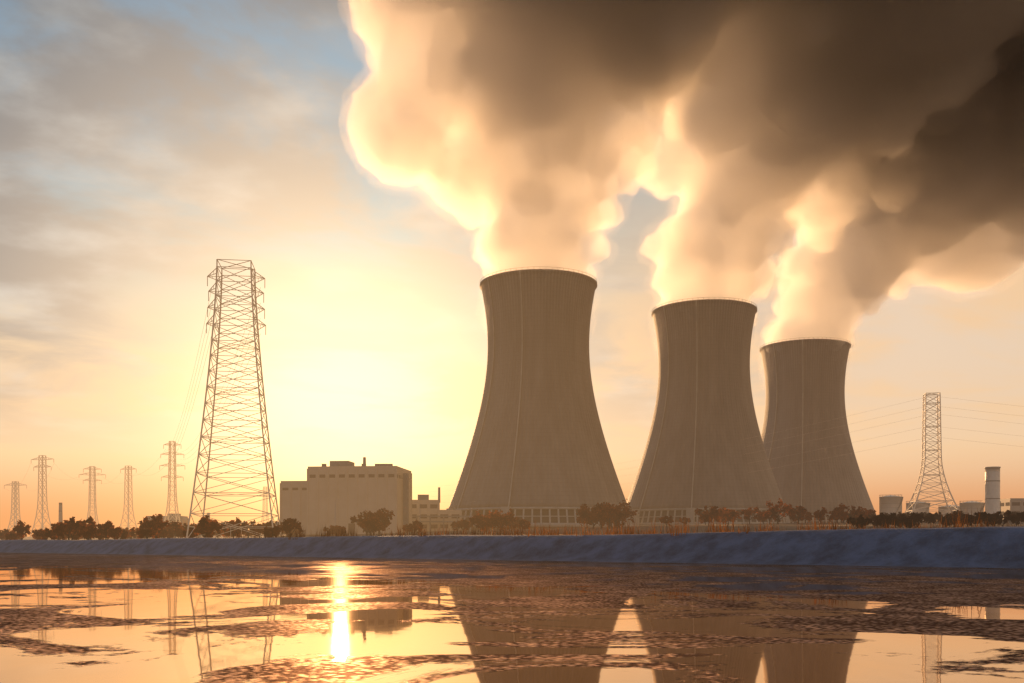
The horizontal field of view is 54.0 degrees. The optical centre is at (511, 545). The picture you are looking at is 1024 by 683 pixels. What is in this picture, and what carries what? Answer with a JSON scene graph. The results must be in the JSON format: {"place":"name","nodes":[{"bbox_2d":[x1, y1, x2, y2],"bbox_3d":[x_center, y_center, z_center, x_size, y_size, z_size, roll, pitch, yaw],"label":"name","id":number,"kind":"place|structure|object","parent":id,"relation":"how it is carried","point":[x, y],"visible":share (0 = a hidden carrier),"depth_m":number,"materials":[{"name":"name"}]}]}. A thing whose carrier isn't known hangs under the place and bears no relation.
{"place":"outdoors","nodes":[
{"label":"outdoors","id":0,"kind":"place"},
{"bbox_2d":[0,519,1023,682],"bbox_3d":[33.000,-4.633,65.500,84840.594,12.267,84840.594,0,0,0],"label":"ground","id":1,"kind":"structure","parent":0,"point":[792,603],"depth_m":24.20,"materials":[{"name":"brown soil"}]},
{"bbox_2d":[6,481,27,538],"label":"transmission pylon","id":2,"kind":"object","parent":1,"relation":"on","point":[15,511],"visible":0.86,"depth_m":639.30,"materials":[{"name":"silver metal"}]},
{"bbox_2d":[29,455,51,538],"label":"transmission pylon","id":3,"kind":"object","parent":1,"relation":"on","point":[42,483],"visible":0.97,"depth_m":598.86,"materials":[{"name":"silver metal"}]},
{"bbox_2d":[58,503,62,522],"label":"stack","id":4,"kind":"object","parent":1,"relation":"on","point":[60,513],"visible":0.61,"depth_m":639.16,"materials":[{"name":"grey concrete"}]},
{"bbox_2d":[79,466,105,528],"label":"transmission pylon","id":5,"kind":"object","parent":1,"relation":"on","point":[94,489],"visible":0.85,"depth_m":619.28,"materials":[{"name":"silver metal"}]},
{"bbox_2d":[120,466,136,529],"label":"transmission pylon","id":6,"kind":"object","parent":1,"relation":"on","point":[128,491],"visible":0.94,"depth_m":638.96,"materials":[{"name":"silver metal"}]},
{"bbox_2d":[147,513,188,526],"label":"substation building","id":7,"kind":"structure","parent":1,"relation":"on","point":[184,519],"depth_m":569.32,"materials":[{"name":"grey concrete"}]},
{"bbox_2d":[159,441,184,524],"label":"transmission pylon","id":8,"kind":"object","parent":1,"relation":"on","point":[174,474],"visible":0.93,"depth_m":559.70,"materials":[{"name":"silver metal"}]},
{"bbox_2d":[186,259,281,537],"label":"pylon","id":9,"kind":"object","parent":1,"relation":"on","point":[256,349],"visible":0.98,"depth_m":225.63,"materials":[{"name":"silver metal"}]},
{"bbox_2d":[258,487,268,522],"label":"stack","id":10,"kind":"object","parent":1,"relation":"on","point":[266,502],"visible":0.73,"depth_m":899.60,"materials":[{"name":"grey concrete"}]},
{"bbox_2d":[280,457,411,534],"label":"building","id":11,"kind":"structure","parent":1,"relation":"on","point":[313,503],"depth_m":410.88,"materials":[{"name":"grey concrete"}]},
{"bbox_2d":[0,498,875,539],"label":"trees","id":12,"kind":"object","parent":1,"relation":"on","point":[370,523],"visible":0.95,"depth_m":321.14,"materials":[{"name":"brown plant"}]},
{"bbox_2d":[412,487,472,531],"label":"building","id":13,"kind":"structure","parent":1,"relation":"on","point":[428,513],"depth_m":448.72,"materials":[{"name":"beige concrete"}]},
{"bbox_2d":[446,267,633,528],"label":"cooling tower","id":14,"kind":"structure","parent":1,"relation":"on","point":[538,450],"depth_m":469.38,"materials":[{"name":"concrete"}]},
{"bbox_2d":[224,505,1021,539],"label":"bushes","id":15,"kind":"object","parent":1,"relation":"on","point":[685,530],"visible":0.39,"depth_m":109.92,"materials":[{"name":"green plant"}]},
{"bbox_2d":[626,297,789,525],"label":"cooling tower","id":16,"kind":"structure","parent":1,"relation":"on","point":[698,453],"depth_m":534.54,"materials":[{"name":"concrete"}]},
{"bbox_2d":[760,337,875,522],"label":"cooling tower","id":17,"kind":"structure","parent":1,"relation":"on","point":[804,382],"depth_m":636.82,"materials":[{"name":"concrete"}]},
{"bbox_2d":[879,494,902,514],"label":"tank","id":18,"kind":"object","parent":1,"relation":"on","point":[890,503],"visible":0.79,"depth_m":535.11,"materials":[{"name":"metal"}]},
{"bbox_2d":[906,501,929,520],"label":"tank","id":19,"kind":"object","parent":1,"relation":"on","point":[918,505],"visible":0.41,"depth_m":554.70,"materials":[{"name":"metal"}]},
{"bbox_2d":[905,392,959,516],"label":"pylon","id":20,"kind":"object","parent":1,"relation":"on","point":[938,449],"visible":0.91,"depth_m":437.59,"materials":[{"name":"silver metal"}]},
{"bbox_2d":[6,287,1021,502],"bbox_3d":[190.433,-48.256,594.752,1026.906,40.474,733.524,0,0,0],"label":"power cables","id":21,"kind":"object","parent":20,"relation":"attached to","point":[448,485],"visible":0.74,"depth_m":441.18,"materials":[{"name":"black metal"}]},
{"bbox_2d":[844,510,1023,528],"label":"bushes","id":22,"kind":"object","parent":1,"relation":"on","point":[903,519],"visible":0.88,"depth_m":216.05,"materials":[{"name":"brown plant"}]},
{"bbox_2d":[938,504,958,515],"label":"tank","id":23,"kind":"object","parent":1,"relation":"on","point":[944,509],"visible":0.27,"depth_m":571.11,"materials":[{"name":"metal"}]},
{"bbox_2d":[959,500,984,515],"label":"tank","id":24,"kind":"object","parent":1,"relation":"on","point":[971,506],"visible":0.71,"depth_m":539.88,"materials":[{"name":"metal"}]},
{"bbox_2d":[984,466,1000,513],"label":"silo","id":25,"kind":"object","parent":1,"relation":"on","point":[992,490],"visible":0.84,"depth_m":527.02,"materials":[{"name":"paint"}]},
{"bbox_2d":[1000,498,1023,518],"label":"building","id":26,"kind":"structure","parent":1,"relation":"on","point":[1014,504],"depth_m":534.00,"materials":[{"name":"grey concrete"}]},
{"bbox_2d":[0,0,1023,536],"label":"sky","id":27,"kind":"structure","parent":0,"point":[852,171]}
]}

